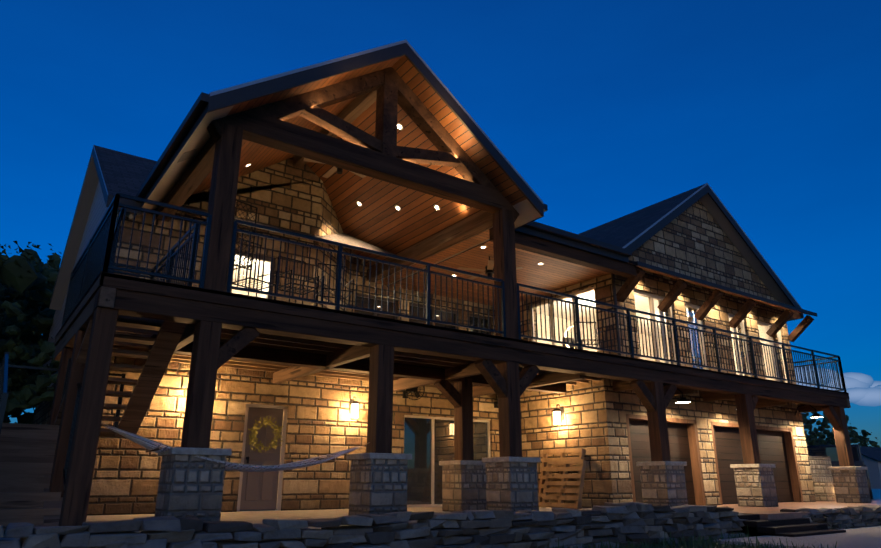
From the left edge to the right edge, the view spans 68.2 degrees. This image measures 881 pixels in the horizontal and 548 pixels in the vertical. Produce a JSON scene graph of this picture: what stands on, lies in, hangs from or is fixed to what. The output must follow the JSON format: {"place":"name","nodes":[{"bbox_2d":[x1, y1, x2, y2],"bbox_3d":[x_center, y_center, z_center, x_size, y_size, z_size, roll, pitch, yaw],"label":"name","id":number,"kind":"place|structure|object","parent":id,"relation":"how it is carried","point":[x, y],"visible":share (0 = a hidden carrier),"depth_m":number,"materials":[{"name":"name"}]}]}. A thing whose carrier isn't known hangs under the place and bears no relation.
{"place":"outdoors","nodes":[
{"label":"outdoors","id":0,"kind":"place"},
{"bbox_2d":[0,318,186,529],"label":"timber stairs","id":1,"kind":"structure","parent":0,"point":[27,453],"depth_m":9.14,"materials":[{"name":"brown wood"}]},
{"bbox_2d":[0,207,125,488],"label":"stair railing","id":2,"kind":"object","parent":1,"relation":"attached to","point":[4,365],"visible":0.33,"depth_m":8.82,"materials":[{"name":"black metal"}]},
{"bbox_2d":[136,105,541,285],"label":"soffit","id":3,"kind":"structure","parent":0,"point":[526,210],"depth_m":11.11,"materials":[{"name":"brown wood"}]},
{"bbox_2d":[190,56,526,267],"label":"wood ceiling","id":4,"kind":"structure","parent":0,"point":[378,219],"depth_m":13.49,"materials":[{"name":"brown wood"}]},
{"bbox_2d":[304,138,366,177],"bbox_3d":[-2.109,-2.454,13.595,1.448,0.800,1.383,12,-21,-34],"label":"ceiling fan","id":5,"kind":"object","parent":4,"relation":"hanging from","point":[330,172],"depth_m":13.71},
{"bbox_2d":[245,123,543,275],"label":"can lights","id":6,"kind":"object","parent":4,"relation":"in","point":[434,205],"depth_m":14.00},
{"bbox_2d":[247,125,541,275],"bbox_3d":[-0.396,-1.467,14.114,7.873,1.746,3.090,12,-21,-34],"label":"can lights lens","id":7,"kind":"object","parent":6,"relation":"attached to","point":[399,127],"visible":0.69,"depth_m":14.05,"materials":[{"name":"white glass"}]},
{"bbox_2d":[0,0,880,446],"label":"sky","id":8,"kind":"structure","parent":0,"point":[608,110],"materials":[{"name":"blue"}]},
{"bbox_2d":[377,229,631,305],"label":"porch ceiling","id":9,"kind":"structure","parent":0,"point":[552,274],"depth_m":15.85,"materials":[{"name":"brown wood"}]},
{"bbox_2d":[457,256,522,279],"bbox_3d":[1.070,-0.125,14.591,1.448,0.550,1.383,12,-21,-34],"label":"ceiling fan","id":10,"kind":"object","parent":9,"relation":"hanging from","point":[490,264],"depth_m":14.42},
{"bbox_2d":[240,510,769,547],"bbox_3d":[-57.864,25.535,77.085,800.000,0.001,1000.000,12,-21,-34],"label":"lawn","id":11,"kind":"structure","parent":0,"point":[723,545],"depth_m":9.54,"materials":[{"name":"green plant"}]},
{"bbox_2d":[0,280,28,313],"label":"oak tree","id":12,"kind":"object","parent":11,"relation":"on","point":[23,303],"visible":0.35,"depth_m":22.69,"materials":[{"name":"green plant"}]},
{"bbox_2d":[0,288,59,420],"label":"cedar tree","id":13,"kind":"object","parent":11,"relation":"on","point":[28,396],"depth_m":15.30,"materials":[{"name":"green plant"}]},
{"bbox_2d":[0,254,59,423],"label":"oak tree","id":14,"kind":"object","parent":11,"relation":"on","point":[29,325],"depth_m":22.87,"materials":[{"name":"green plant"}]},
{"bbox_2d":[0,241,60,422],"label":"oak tree","id":15,"kind":"object","parent":11,"relation":"on","point":[34,279],"depth_m":20.08,"materials":[{"name":"green plant"}]},
{"bbox_2d":[0,244,60,373],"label":"oak tree","id":16,"kind":"object","parent":11,"relation":"on","point":[55,263],"depth_m":26.88,"materials":[{"name":"green plant"}]},
{"bbox_2d":[0,506,743,546],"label":"patio slab","id":17,"kind":"structure","parent":11,"relation":"on","point":[255,517],"depth_m":11.13,"materials":[{"name":"concrete"}]},
{"bbox_2d":[33,209,815,515],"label":"house stone walls","id":18,"kind":"structure","parent":17,"relation":"on","point":[126,473],"depth_m":14.30,"materials":[{"name":"beige stone"}]},
{"bbox_2d":[49,156,98,309],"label":"roof soffit","id":19,"kind":"structure","parent":18,"relation":"attached to","point":[78,225],"depth_m":17.36,"materials":[{"name":"beige wood"}]},
{"bbox_2d":[42,181,118,386],"bbox_3d":[-9.220,-0.034,16.585,0.001,5.350,11.000,12,-21,-34],"label":"house siding","id":20,"kind":"object","parent":18,"relation":"attached to","point":[99,208],"depth_m":16.66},
{"bbox_2d":[50,147,141,303],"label":"roof fascia","id":21,"kind":"structure","parent":18,"relation":"attached to","point":[108,198],"depth_m":12.43,"materials":[{"name":"wood"}]},
{"bbox_2d":[52,145,107,293],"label":"roof edge trim","id":22,"kind":"structure","parent":21,"relation":"attached to","point":[83,181],"depth_m":14.58,"materials":[{"name":"grey"}]},
{"bbox_2d":[117,210,132,218],"bbox_3d":[-5.911,-1.141,12.150,0.316,0.238,0.270,12,-21,-34],"label":"eave floodlight","id":23,"kind":"object","parent":18,"relation":"attached to","point":[129,215],"visible":0.56,"depth_m":12.10,"materials":[{"name":"grey"}]},
{"bbox_2d":[94,145,395,254],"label":"roof shingles","id":24,"kind":"object","parent":18,"relation":"on","point":[125,173],"visible":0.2,"depth_m":14.64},
{"bbox_2d":[233,199,257,269],"bbox_3d":[-2.936,-0.585,9.680,0.024,1.024,0.423,-13,-22,36],"label":"lattice","id":25,"kind":"object","parent":18,"relation":"attached to","point":[254,230],"visible":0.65,"depth_m":9.72,"materials":[{"name":"black metal"}]},
{"bbox_2d":[237,404,287,511],"bbox_3d":[-3.610,3.697,13.164,0.920,2.060,0.100,12,-21,-34],"label":"entry door frame","id":26,"kind":"object","parent":18,"relation":"attached to","point":[282,456],"visible":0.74,"depth_m":13.21,"materials":[{"name":"brown wood"}]},
{"bbox_2d":[240,407,282,509],"bbox_3d":[-3.614,3.718,13.164,0.760,1.980,0.065,12,-21,-34],"label":"entry door","id":27,"kind":"structure","parent":26,"relation":"in","point":[259,490],"depth_m":13.11,"materials":[{"name":"beige wood"}]},
{"bbox_2d":[248,416,283,452],"bbox_3d":[-3.561,3.264,13.234,0.784,0.752,0.180,12,-21,-34],"label":"door wreath","id":28,"kind":"object","parent":27,"relation":"attached to","point":[266,421],"depth_m":13.23,"materials":[{"name":"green plant"}]},
{"bbox_2d":[136,43,543,286],"bbox_3d":[-3.088,-1.809,14.300,6.304,2.558,8.550,12,-21,-34],"label":"fascia board","id":29,"kind":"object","parent":18,"relation":"attached to","point":[251,92],"depth_m":10.77,"materials":[{"name":"brown wood"}]},
{"bbox_2d":[177,149,195,162],"bbox_3d":[-4.037,-1.879,10.353,0.184,0.136,0.400,12,-21,-34],"label":"soffit vent","id":30,"kind":"object","parent":29,"relation":"attached to","point":[186,155],"visible":1,"depth_m":10.33,"materials":[{"name":"brown"}]},
{"bbox_2d":[209,40,542,203],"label":"roof","id":31,"kind":"structure","parent":29,"relation":"attached to","point":[329,62],"depth_m":10.73,"materials":[{"name":"black"}]},
{"bbox_2d":[349,396,359,419],"bbox_3d":[-1.910,2.955,14.371,0.170,0.512,0.257,12,-21,-34],"label":"lantern frame","id":32,"kind":"object","parent":18,"relation":"attached to","point":[352,401],"visible":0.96,"depth_m":14.32,"materials":[{"name":"black metal"}]},
{"bbox_2d":[351,404,358,417],"bbox_3d":[-1.885,3.015,14.315,0.120,0.300,0.120,12,-21,-34],"label":"lantern glass","id":33,"kind":"object","parent":32,"relation":"in","point":[356,408],"visible":0.86,"depth_m":14.28,"materials":[{"name":"white glass"}]},
{"bbox_2d":[231,250,491,334],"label":"dark window frames","id":34,"kind":"structure","parent":18,"relation":"attached to","point":[267,258],"depth_m":16.59,"materials":[{"name":"brown metal"}]},
{"bbox_2d":[135,92,631,355],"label":"gutters","id":35,"kind":"object","parent":18,"relation":"attached to","point":[192,116],"visible":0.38,"depth_m":11.55,"materials":[{"name":"black metal"}]},
{"bbox_2d":[403,386,424,399],"bbox_3d":[-0.626,2.722,15.208,0.473,0.472,0.502,3,-18,-9],"label":"ceiling fan","id":36,"kind":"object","parent":18,"relation":"attached to","point":[414,391],"depth_m":15.04,"materials":[{"name":"black metal"}]},
{"bbox_2d":[355,296,488,504],"bbox_3d":[-0.150,3.183,16.452,4.330,4.940,0.800,12,-21,-34],"label":"dark glass","id":37,"kind":"object","parent":18,"relation":"attached to","point":[417,438],"visible":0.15,"depth_m":15.62,"materials":[{"name":"grey"}]},
{"bbox_2d":[156,157,776,310],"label":"stone house gables","id":38,"kind":"object","parent":18,"relation":"on","point":[694,240],"visible":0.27,"depth_m":15.43,"materials":[{"name":"beige stone"}]},
{"bbox_2d":[552,404,563,425],"bbox_3d":[2.790,3.342,15.420,0.257,0.512,0.170,12,-21,-34],"label":"lantern frame","id":39,"kind":"object","parent":18,"relation":"attached to","point":[561,409],"visible":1,"depth_m":15.40,"materials":[{"name":"black metal"}]},
{"bbox_2d":[553,411,560,424],"bbox_3d":[2.754,3.405,15.373,0.120,0.300,0.120,12,-21,-34],"label":"lantern glass","id":40,"kind":"object","parent":39,"relation":"in","point":[558,414],"visible":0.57,"depth_m":15.34,"materials":[{"name":"white glass"}]},
{"bbox_2d":[489,227,636,277],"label":"porch beam","id":41,"kind":"structure","parent":18,"relation":"attached to","point":[536,245],"depth_m":14.05,"materials":[{"name":"brown wood"}]},
{"bbox_2d":[404,287,786,506],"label":"window frames","id":42,"kind":"structure","parent":18,"relation":"attached to","point":[651,297],"depth_m":16.71,"materials":[{"name":"beige"}]},
{"bbox_2d":[535,290,785,382],"bbox_3d":[6.774,1.908,17.654,8.097,2.080,2.389,5,-18,-14],"label":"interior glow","id":43,"kind":"object","parent":42,"relation":"attached to","point":[690,312],"visible":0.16,"depth_m":17.36,"materials":[{"name":"yellow glass"}]},
{"bbox_2d":[578,184,704,247],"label":"wing roof shingles","id":44,"kind":"object","parent":18,"relation":"on","point":[623,231],"visible":0.2,"depth_m":18.66,"materials":[{"name":"grey"}]},
{"bbox_2d":[537,314,779,380],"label":"wing room walls","id":45,"kind":"structure","parent":18,"relation":"attached to","point":[761,331],"depth_m":20.93,"materials":[{"name":"beige paint"}]},
{"bbox_2d":[658,300,778,380],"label":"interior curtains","id":46,"kind":"object","parent":45,"relation":"attached to","point":[661,313],"depth_m":17.91,"materials":[{"name":"beige fabric"}]},
{"bbox_2d":[675,388,691,403],"bbox_3d":[5.533,2.857,15.385,0.400,0.412,0.806,12,-21,-34],"label":"barn light","id":47,"kind":"object","parent":18,"relation":"attached to","point":[683,399],"visible":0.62,"depth_m":15.13,"materials":[{"name":"metal"}]},
{"bbox_2d":[629,420,793,504],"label":"garage doors","id":48,"kind":"structure","parent":18,"relation":"in","point":[772,448],"depth_m":16.83,"materials":[{"name":"brown wood"}]},
{"bbox_2d":[625,185,803,320],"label":"wing roof fascia","id":49,"kind":"structure","parent":18,"relation":"attached to","point":[661,224],"depth_m":18.74,"materials":[{"name":"brown wood"}]},
{"bbox_2d":[622,183,801,308],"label":"roof edge trim","id":50,"kind":"structure","parent":49,"relation":"attached to","point":[656,222],"depth_m":18.23,"materials":[{"name":"black metal"}]},
{"bbox_2d":[616,267,813,341],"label":"wooden brackets","id":51,"kind":"object","parent":18,"relation":"attached to","point":[671,296],"visible":0.94,"depth_m":17.24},
{"bbox_2d":[629,260,816,316],"bbox_3d":[7.763,0.438,17.800,8.450,0.430,0.830,12,-21,-34],"label":"gutter","id":52,"kind":"object","parent":18,"relation":"attached to","point":[673,273],"visible":0.83,"depth_m":16.88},
{"bbox_2d":[636,265,808,314],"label":"wooden beam","id":53,"kind":"structure","parent":52,"relation":"attached to","point":[699,284],"depth_m":17.58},
{"bbox_2d":[795,404,823,417],"bbox_3d":[10.659,3.970,18.874,0.400,0.412,0.806,12,-21,-34],"label":"barn light","id":54,"kind":"object","parent":18,"relation":"attached to","point":[815,414],"visible":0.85,"depth_m":18.65,"materials":[{"name":"black metal"}]},
{"bbox_2d":[538,448,585,506],"bbox_3d":[2.754,4.665,14.874,0.404,1.297,1.250,12,-21,-34],"label":"pallet","id":55,"kind":"object","parent":17,"relation":"on","point":[581,452],"visible":0.52,"depth_m":15.02,"materials":[{"name":"brown wood"}]},
{"bbox_2d":[541,459,586,508],"bbox_3d":[2.752,4.687,14.511,0.406,1.044,1.100,12,-21,-34],"label":"pallet","id":56,"kind":"object","parent":17,"relation":"on","point":[564,483],"visible":0.88,"depth_m":14.44,"materials":[{"name":"brown wood"}]},
{"bbox_2d":[0,502,746,547],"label":"retaining wall","id":57,"kind":"structure","parent":11,"relation":"on","point":[633,521],"depth_m":7.62,"materials":[{"name":"grey stone"}]},
{"bbox_2d":[486,521,879,547],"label":"grass","id":58,"kind":"structure","parent":11,"relation":"on","point":[699,544],"depth_m":9.10,"materials":[{"name":"green plant"}]},
{"bbox_2d":[730,514,845,536],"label":"garden steps","id":59,"kind":"structure","parent":11,"relation":"on","point":[790,527],"depth_m":11.14,"materials":[{"name":"grey stone"}]},
{"bbox_2d":[714,526,880,547],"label":"driveway","id":60,"kind":"structure","parent":11,"relation":"on","point":[865,537],"depth_m":9.88,"materials":[{"name":"grey concrete"}]},
{"bbox_2d":[804,412,833,445],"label":"tree","id":61,"kind":"object","parent":11,"relation":"on","point":[823,424],"depth_m":64.80,"materials":[{"name":"green plant"}]},
{"bbox_2d":[802,412,847,444],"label":"tree","id":62,"kind":"object","parent":11,"relation":"on","point":[820,429],"depth_m":79.71,"materials":[{"name":"green plant"}]},
{"bbox_2d":[780,505,880,528],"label":"retaining wall","id":63,"kind":"structure","parent":11,"relation":"on","point":[862,518],"depth_m":12.88,"materials":[{"name":"grey stone"}]},
{"bbox_2d":[802,413,868,445],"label":"tree","id":64,"kind":"object","parent":11,"relation":"on","point":[853,436],"depth_m":68.30,"materials":[{"name":"green plant"}]},
{"bbox_2d":[816,427,877,456],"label":"tree","id":65,"kind":"object","parent":11,"relation":"on","point":[867,440],"depth_m":100.95,"materials":[{"name":"green plant"}]},
{"bbox_2d":[818,426,879,447],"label":"tree","id":66,"kind":"object","parent":11,"relation":"on","point":[850,429],"depth_m":94.95,"materials":[{"name":"green plant"}]},
{"bbox_2d":[862,455,880,488],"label":"distant houses","id":67,"kind":"structure","parent":11,"relation":"on","point":[873,467],"depth_m":82.76,"materials":[{"name":"grey"}]},
{"bbox_2d":[859,446,880,460],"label":"distant house roofs","id":68,"kind":"structure","parent":67,"relation":"on","point":[873,452],"depth_m":87.14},
{"bbox_2d":[515,226,628,262],"bbox_3d":[0.618,-0.086,17.098,3.660,0.940,7.670,12,-21,-34],"label":"fascia board","id":69,"kind":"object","parent":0,"point":[566,242],"depth_m":13.98,"materials":[{"name":"brown wood"}]},
{"bbox_2d":[537,291,730,336],"bbox_3d":[6.046,1.114,19.935,7.440,0.001,4.190,12,-21,-34],"label":"window","id":70,"kind":"structure","parent":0,"point":[644,305],"depth_m":19.95,"materials":[{"name":"glass"}]},
{"bbox_2d":[699,193,801,319],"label":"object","id":71,"kind":"structure","parent":0,"point":[736,239],"depth_m":19.51,"materials":[{"name":"brown wood"}]},
{"bbox_2d":[717,489,880,521],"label":"patio floor","id":72,"kind":"structure","parent":0,"point":[768,513],"depth_m":14.49,"materials":[{"name":"beige concrete"}]},
{"bbox_2d":[154,455,870,520],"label":"stone piers","id":73,"kind":"structure","parent":72,"relation":"on","point":[190,485],"depth_m":10.79,"materials":[{"name":"beige stone"}]},
{"bbox_2d":[49,123,854,525],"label":"timber posts","id":74,"kind":"object","parent":73,"relation":"on","point":[91,375],"visible":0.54,"depth_m":9.27,"materials":[{"name":"brown wood"}]},
{"bbox_2d":[105,424,361,471],"bbox_3d":[-2.642,2.374,8.752,3.487,0.550,1.162,12,-21,-34],"label":"hammock","id":75,"kind":"object","parent":74,"relation":"hanging from","point":[143,442],"visible":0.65,"depth_m":8.32,"materials":[{"name":"fabric"}]},
{"bbox_2d":[101,423,369,462],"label":"hammock bars","id":76,"kind":"object","parent":75,"relation":"attached to","point":[158,448],"visible":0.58,"depth_m":8.43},
{"bbox_2d":[53,90,850,412],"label":"timber beams","id":77,"kind":"structure","parent":74,"relation":"attached to","point":[193,176],"depth_m":12.65,"materials":[{"name":"brown wood"}]},
{"bbox_2d":[93,110,848,407],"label":"timber beams","id":78,"kind":"structure","parent":74,"relation":"on","point":[141,299],"depth_m":10.82,"materials":[{"name":"brown wood"}]},
{"bbox_2d":[113,315,600,393],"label":"deck joists","id":79,"kind":"object","parent":78,"relation":"on","point":[291,343],"visible":0.15,"depth_m":11.78,"materials":[{"name":"brown wood"}]},
{"bbox_2d":[207,67,518,221],"bbox_3d":[-0.952,-2.560,11.401,5.945,2.310,0.280,12,-21,-34],"label":"gable truss","id":80,"kind":"object","parent":78,"relation":"on","point":[391,86],"visible":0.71,"depth_m":11.33,"materials":[{"name":"brown wood"}]},
{"bbox_2d":[55,272,846,393],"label":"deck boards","id":81,"kind":"object","parent":78,"relation":"on","point":[161,283],"visible":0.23,"depth_m":9.66,"materials":[{"name":"brown wood"}]},
{"bbox_2d":[231,237,276,299],"bbox_3d":[-2.873,0.004,10.046,0.483,1.200,0.502,-13,-22,35],"label":"deck chair","id":82,"kind":"object","parent":81,"relation":"on","point":[250,278],"visible":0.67,"depth_m":10.10,"materials":[{"name":"black metal"}]},
{"bbox_2d":[275,256,318,306],"bbox_3d":[-2.256,0.177,10.259,0.502,1.000,0.483,15,-23,-39],"label":"deck chair","id":83,"kind":"object","parent":81,"relation":"on","point":[290,282],"visible":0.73,"depth_m":10.32,"materials":[{"name":"black metal"}]},
{"bbox_2d":[315,263,353,311],"bbox_3d":[-1.710,0.259,10.514,0.502,1.000,0.483,8,-19,-23],"label":"deck chair","id":84,"kind":"object","parent":81,"relation":"on","point":[345,290],"visible":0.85,"depth_m":10.65,"materials":[{"name":"black metal"}]},
{"bbox_2d":[61,193,846,391],"bbox_3d":[2.620,1.698,15.159,19.550,1.082,4.070,12,-21,-34],"label":"deck railing","id":85,"kind":"object","parent":81,"relation":"on","point":[92,263],"visible":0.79,"depth_m":10.77,"materials":[{"name":"black metal"}]},
{"bbox_2d":[574,322,603,352],"bbox_3d":[3.230,1.449,14.162,0.502,0.950,0.483,0,-18,-1],"label":"deck chair","id":86,"kind":"object","parent":81,"relation":"on","point":[597,340],"visible":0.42,"depth_m":14.36,"materials":[{"name":"black metal"}]},
{"bbox_2d":[217,327,841,429],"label":"wooden braces","id":87,"kind":"object","parent":74,"relation":"attached to","point":[235,344],"visible":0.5,"depth_m":11.79,"materials":[{"name":"brown wood"}]},
{"bbox_2d":[157,447,867,469],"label":"pier caps","id":88,"kind":"object","parent":73,"relation":"on","point":[216,452],"visible":0.85,"depth_m":10.82,"materials":[{"name":"stone"}]},
{"bbox_2d":[626,414,803,504],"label":"garage door frames","id":89,"kind":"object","parent":72,"relation":"on","point":[697,475],"visible":0.4,"depth_m":16.19,"materials":[{"name":"brown wood"}]},
{"bbox_2d":[809,456,835,500],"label":"stone wall","id":90,"kind":"structure","parent":0,"point":[822,479],"depth_m":19.77,"materials":[{"name":"stone"}]},
{"bbox_2d":[795,365,880,389],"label":"cloud","id":91,"kind":"structure","parent":0,"point":[854,380],"depth_m":754.71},
{"bbox_2d":[807,445,868,478],"bbox_3d":[14.266,6.913,23.469,4.600,1.360,1.860,26,-31,-54],"label":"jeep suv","id":92,"kind":"object","parent":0,"point":[831,453],"depth_m":22.81,"materials":[{"name":"black metal"}]},
{"bbox_2d":[841,385,880,406],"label":"cloud","id":93,"kind":"structure","parent":0,"point":[870,396],"depth_m":726.51,"materials":[{"name":"white"}]},
{"bbox_2d":[867,479,872,498],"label":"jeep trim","id":94,"kind":"structure","parent":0,"point":[870,489],"depth_m":21.29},
{"label":"wing room floor","id":95,"kind":"structure","parent":0,"visible":0},
{"bbox_2d":[562,337,583,349],"bbox_3d":[1.191,2.201,17.012,17.509,1.250,4.394,9,-20,-27],"label":"interior furniture","id":96,"kind":"object","parent":95,"relation":"on","point":[570,346],"depth_m":17.51,"materials":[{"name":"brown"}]},
{"label":"room floor","id":97,"kind":"structure","parent":0,"visible":0},
{"bbox_2d":[232,269,268,297],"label":"room walls","id":98,"kind":"structure","parent":97,"relation":"on","point":[265,278],"depth_m":16.66,"materials":[{"name":"beige paint"}]},
{"bbox_2d":[233,256,268,281],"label":"room ceiling","id":99,"kind":"structure","parent":98,"relation":"attached to","point":[266,267],"depth_m":16.10,"materials":[{"name":"white paint"}]}
]}

